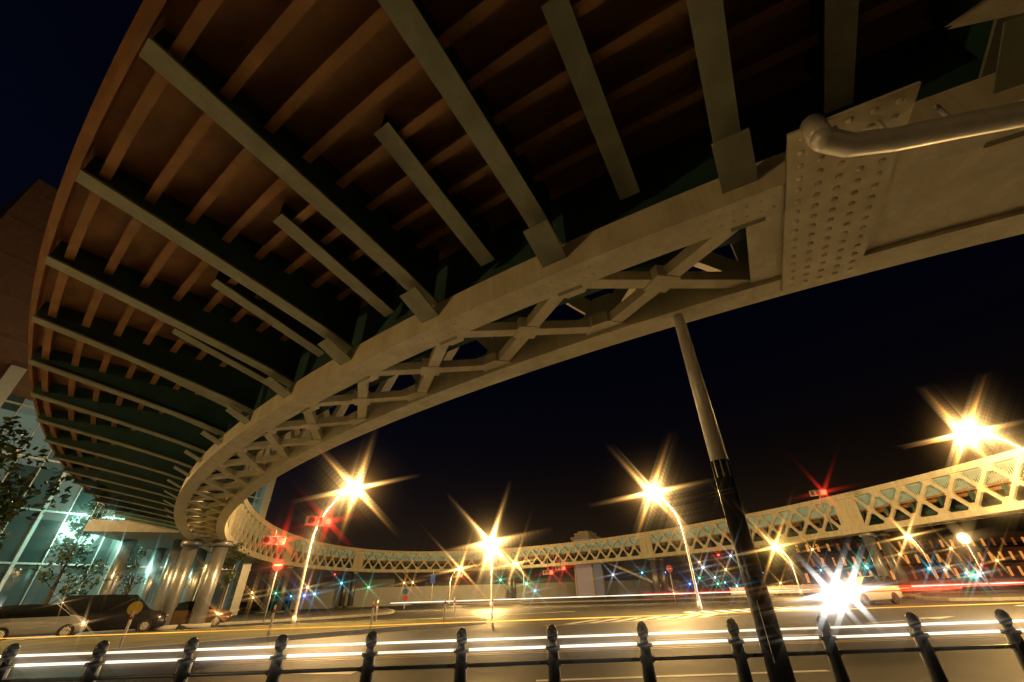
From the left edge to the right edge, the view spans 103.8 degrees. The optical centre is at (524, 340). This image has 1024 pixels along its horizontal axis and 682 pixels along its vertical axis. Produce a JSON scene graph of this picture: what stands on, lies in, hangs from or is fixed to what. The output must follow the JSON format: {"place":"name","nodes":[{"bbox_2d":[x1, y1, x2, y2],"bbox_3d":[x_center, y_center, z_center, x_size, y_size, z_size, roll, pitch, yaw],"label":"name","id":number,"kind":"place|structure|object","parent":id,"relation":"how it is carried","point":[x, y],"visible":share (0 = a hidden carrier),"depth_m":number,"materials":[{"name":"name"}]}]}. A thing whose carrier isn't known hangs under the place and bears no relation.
{"place":"outdoors","nodes":[
{"label":"outdoors","id":0,"kind":"place"},
{"bbox_2d":[0,395,276,609],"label":"glass building facade","id":1,"kind":"structure","parent":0,"point":[16,584],"depth_m":31.57,"materials":[{"name":"teal glass"}]},
{"bbox_2d":[228,608,390,621],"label":"corner paving","id":2,"kind":"structure","parent":0,"point":[252,615],"depth_m":38.55,"materials":[{"name":"beige concrete"}]},
{"bbox_2d":[0,581,1023,675],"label":"light trails","id":3,"kind":"object","parent":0,"point":[933,586],"visible":0.74,"depth_m":6.73,"materials":[{"name":"white"}]},
{"bbox_2d":[0,0,1023,601],"label":"sky","id":4,"kind":"structure","parent":0,"point":[866,380],"materials":[{"name":"black"}]},
{"bbox_2d":[6,585,1023,681],"bbox_3d":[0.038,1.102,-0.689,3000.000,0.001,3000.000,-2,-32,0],"label":"asphalt ground","id":5,"kind":"structure","parent":0,"point":[992,665],"depth_m":11.37,"materials":[{"name":"grey asphalt"}]},
{"bbox_2d":[0,604,89,640],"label":"silver hatchback car","id":6,"kind":"object","parent":5,"relation":"on","point":[26,620],"visible":0.9,"depth_m":19.36,"materials":[{"name":"paint"}]},
{"bbox_2d":[21,499,114,603],"bbox_3d":[-31.643,15.255,28.143,3.691,8.442,4.831,-16,-34,21],"label":"tree","id":7,"kind":"object","parent":5,"relation":"on","point":[68,558],"visible":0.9,"depth_m":28.17,"materials":[{"name":"green plant"}]},
{"bbox_2d":[59,594,168,635],"bbox_3d":[-22.924,15.254,22.409,4.850,1.850,1.820,24,-40,-35],"label":"dark van","id":8,"kind":"object","parent":5,"relation":"on","point":[105,612],"visible":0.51,"depth_m":21.84,"materials":[{"name":"paint"}]},
{"bbox_2d":[116,548,148,594],"bbox_3d":[-27.361,17.031,27.800,1.420,4.815,2.180,-2,-32,0],"label":"young tree","id":9,"kind":"object","parent":5,"relation":"on","point":[134,567],"visible":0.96,"depth_m":27.95,"materials":[{"name":"green plant"}]},
{"bbox_2d":[0,365,275,615],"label":"building mullions","id":10,"kind":"object","parent":5,"relation":"on","point":[11,376],"visible":0.16,"depth_m":32.58,"materials":[{"name":"white metal"}]},
{"bbox_2d":[0,179,281,451],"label":"building","id":11,"kind":"structure","parent":5,"relation":"on","point":[24,215],"depth_m":33.41,"materials":[{"name":"brown tile"}]},
{"bbox_2d":[83,520,211,609],"bbox_3d":[-29.618,19.094,32.328,5.200,6.250,16.109,11,-34,-19],"label":"entrance canopy","id":12,"kind":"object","parent":5,"relation":"on","point":[158,541],"depth_m":29.92,"materials":[{"name":"concrete"}]},
{"bbox_2d":[90,503,122,519],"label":"building window","id":13,"kind":"structure","parent":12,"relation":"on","point":[102,513],"depth_m":27.98,"materials":[{"name":"glass"}]},
{"bbox_2d":[157,601,232,626],"bbox_3d":[-21.077,17.142,25.126,4.650,1.420,1.770,24,-40,-35],"label":"car","id":14,"kind":"object","parent":5,"relation":"on","point":[183,611],"visible":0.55,"depth_m":24.91,"materials":[{"name":"paint"}]},
{"bbox_2d":[216,542,248,608],"bbox_3d":[-21.362,17.195,28.873,2.080,5.319,1.386,19,-38,-30],"label":"young tree","id":15,"kind":"object","parent":5,"relation":"on","point":[227,576],"visible":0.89,"depth_m":29.13,"materials":[{"name":"green plant"}]},
{"bbox_2d":[76,608,394,633],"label":"corner left kerb","id":16,"kind":"structure","parent":5,"relation":"on","point":[298,619],"depth_m":29.36,"materials":[{"name":"concrete"}]},
{"bbox_2d":[0,618,485,663],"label":"island kerb","id":17,"kind":"structure","parent":5,"relation":"on","point":[32,659],"depth_m":15.42,"materials":[{"name":"concrete"}]},
{"bbox_2d":[0,619,477,654],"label":"island grass","id":18,"kind":"structure","parent":17,"relation":"on","point":[58,645],"depth_m":16.98,"materials":[{"name":"green plant"}]},
{"bbox_2d":[0,416,74,548],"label":"lit tree","id":19,"kind":"object","parent":18,"relation":"on","point":[5,513],"visible":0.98,"depth_m":16.49,"materials":[{"name":"green plant"}]},
{"bbox_2d":[117,596,492,647],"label":"delineators","id":20,"kind":"object","parent":18,"relation":"on","point":[134,608],"visible":0.91,"depth_m":13.83,"materials":[{"name":"white paint"}]},
{"bbox_2d":[290,484,362,623],"bbox_3d":[-12.150,12.981,24.918,2.810,7.725,0.320,-5,-32,5],"label":"street lamp","id":21,"kind":"object","parent":5,"relation":"on","point":[294,616],"visible":0.96,"depth_m":24.65,"materials":[{"name":"white metal"}]},
{"bbox_2d":[260,489,832,577],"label":"traffic signals","id":22,"kind":"object","parent":21,"relation":"attached to","point":[319,521],"visible":1,"depth_m":23.49,"materials":[{"name":"red"}]},
{"bbox_2d":[448,567,462,603],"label":"street lamp","id":23,"kind":"object","parent":5,"relation":"on","point":[450,583],"visible":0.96,"depth_m":59.40,"materials":[{"name":"white metal"}]},
{"bbox_2d":[289,562,686,609],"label":"hoarding","id":24,"kind":"object","parent":5,"relation":"on","point":[386,590],"visible":0.61,"depth_m":73.72,"materials":[{"name":"beige"}]},
{"bbox_2d":[488,538,491,607],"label":"street lamp","id":25,"kind":"object","parent":5,"relation":"on","point":[490,539],"visible":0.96,"depth_m":42.84,"materials":[{"name":"white metal"}]},
{"bbox_2d":[0,609,1023,681],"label":"fence posts","id":26,"kind":"object","parent":5,"relation":"on","point":[647,659],"visible":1,"depth_m":3.96,"materials":[{"name":"metal"}]},
{"bbox_2d":[512,562,524,600],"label":"street lamp","id":27,"kind":"object","parent":5,"relation":"on","point":[523,579],"visible":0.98,"depth_m":64.72,"materials":[{"name":"white metal"}]},
{"bbox_2d":[146,532,920,631],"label":"bridge pillars","id":28,"kind":"structure","parent":5,"relation":"on","point":[175,589],"depth_m":32.99,"materials":[{"name":"beige concrete"}]},
{"bbox_2d":[28,0,1023,563],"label":"bridge deck","id":29,"kind":"structure","parent":28,"relation":"on","point":[332,82],"depth_m":4.97,"materials":[{"name":"brown metal"}]},
{"bbox_2d":[29,0,1023,571],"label":"bridge beams","id":30,"kind":"structure","parent":29,"relation":"attached to","point":[147,466],"depth_m":6.23,"materials":[{"name":"beige metal"}]},
{"bbox_2d":[174,73,1023,572],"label":"bridge chords","id":31,"kind":"object","parent":29,"relation":"attached to","point":[660,229],"visible":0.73,"depth_m":6.17,"materials":[{"name":"beige metal"}]},
{"bbox_2d":[189,28,1023,568],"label":"bridge outer web","id":32,"kind":"object","parent":29,"relation":"attached to","point":[935,60],"visible":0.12,"depth_m":5.45},
{"bbox_2d":[227,459,1023,560],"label":"bridge railing","id":33,"kind":"object","parent":29,"relation":"attached to","point":[796,517],"visible":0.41,"depth_m":44.29,"materials":[{"name":"beige metal"}]},
{"bbox_2d":[216,596,1023,680],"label":"road markings","id":34,"kind":"object","parent":5,"relation":"on","point":[708,615],"visible":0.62,"depth_m":10.23,"materials":[{"name":"paint"}]},
{"bbox_2d":[412,592,827,604],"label":"corner kerb","id":35,"kind":"structure","parent":5,"relation":"on","point":[621,599],"depth_m":49.45,"materials":[{"name":"concrete"}]},
{"bbox_2d":[262,533,990,623],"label":"road signs","id":36,"kind":"object","parent":5,"relation":"on","point":[278,565],"visible":0.92,"depth_m":25.51,"materials":[{"name":"metal"}]},
{"bbox_2d":[645,488,702,610],"bbox_3d":[9.683,13.406,26.359,2.111,7.238,0.320,-10,-33,12],"label":"street lamp","id":37,"kind":"object","parent":5,"relation":"on","point":[699,604],"visible":0.99,"depth_m":25.84,"materials":[{"name":"white metal"}]},
{"bbox_2d":[703,558,720,590],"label":"tree","id":38,"kind":"object","parent":5,"relation":"on","point":[712,566],"visible":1,"depth_m":95.97,"materials":[{"name":"green plant"}]},
{"bbox_2d":[673,314,795,681],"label":"pole","id":39,"kind":"object","parent":5,"relation":"on","point":[773,649],"visible":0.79,"depth_m":4.48,"materials":[{"name":"metal"}]},
{"bbox_2d":[771,545,803,595],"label":"street lamp","id":40,"kind":"object","parent":5,"relation":"on","point":[801,592],"visible":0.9,"depth_m":45.59,"materials":[{"name":"white metal"}]},
{"bbox_2d":[788,545,812,583],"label":"tree","id":41,"kind":"object","parent":5,"relation":"on","point":[800,559],"visible":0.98,"depth_m":75.16,"materials":[{"name":"green plant"}]},
{"bbox_2d":[813,539,842,581],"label":"tree","id":42,"kind":"object","parent":5,"relation":"on","point":[830,545],"visible":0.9,"depth_m":80.59,"materials":[{"name":"green plant"}]},
{"bbox_2d":[848,536,875,575],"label":"tree","id":43,"kind":"object","parent":5,"relation":"on","point":[862,551],"visible":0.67,"depth_m":67.44,"materials":[{"name":"green plant"}]},
{"bbox_2d":[828,576,902,605],"bbox_3d":[21.001,15.441,24.830,4.350,1.500,1.720,9,-34,-17],"label":"white car","id":44,"kind":"object","parent":5,"relation":"on","point":[840,593],"visible":0.98,"depth_m":24.28,"materials":[{"name":"paint"}]},
{"bbox_2d":[729,577,1023,595],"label":"light trail","id":45,"kind":"object","parent":5,"relation":"on","point":[983,580],"visible":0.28,"depth_m":47.34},
{"bbox_2d":[903,534,937,579],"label":"street lamp","id":46,"kind":"object","parent":5,"relation":"on","point":[907,535],"visible":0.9,"depth_m":56.97,"materials":[{"name":"white metal"}]},
{"bbox_2d":[915,587,1023,600],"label":"corner kerb","id":47,"kind":"structure","parent":5,"relation":"on","point":[918,597],"depth_m":25.26,"materials":[{"name":"concrete"}]},
{"bbox_2d":[953,428,1023,449],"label":"street lamp","id":48,"kind":"object","parent":5,"relation":"on","point":[965,432],"visible":1,"depth_m":22.89,"materials":[{"name":"white metal"}]},
{"bbox_2d":[182,81,920,500],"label":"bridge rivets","id":49,"kind":"object","parent":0,"point":[832,207],"visible":0.98,"depth_m":4.30,"materials":[{"name":"beige metal"}]},
{"bbox_2d":[185,136,1023,571],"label":"bridge lattice truss","id":50,"kind":"object","parent":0,"point":[975,184],"visible":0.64,"depth_m":6.63,"materials":[{"name":"beige metal"}]},
{"bbox_2d":[426,593,787,603],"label":"corner paving","id":51,"kind":"structure","parent":0,"point":[623,597],"depth_m":59.47,"materials":[{"name":"beige concrete"}]},
{"bbox_2d":[571,531,688,597],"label":"stair tower","id":52,"kind":"structure","parent":51,"relation":"on","point":[589,580],"depth_m":69.74,"materials":[{"name":"beige concrete"}]},
{"bbox_2d":[756,517,1023,586],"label":"building","id":53,"kind":"structure","parent":0,"point":[1001,540],"depth_m":131.04,"materials":[{"name":"orange"}]},
{"bbox_2d":[800,101,1023,157],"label":"pipe","id":54,"kind":"object","parent":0,"point":[820,134],"visible":0.99,"depth_m":3.35,"materials":[{"name":"beige metal"}]},
{"bbox_2d":[921,587,1023,597],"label":"corner paving","id":55,"kind":"structure","parent":0,"point":[1012,592],"depth_m":30.65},
{"bbox_2d":[946,0,1023,29],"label":"steel beam","id":56,"kind":"structure","parent":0,"point":[984,10],"depth_m":2.94,"materials":[{"name":"beige metal"}]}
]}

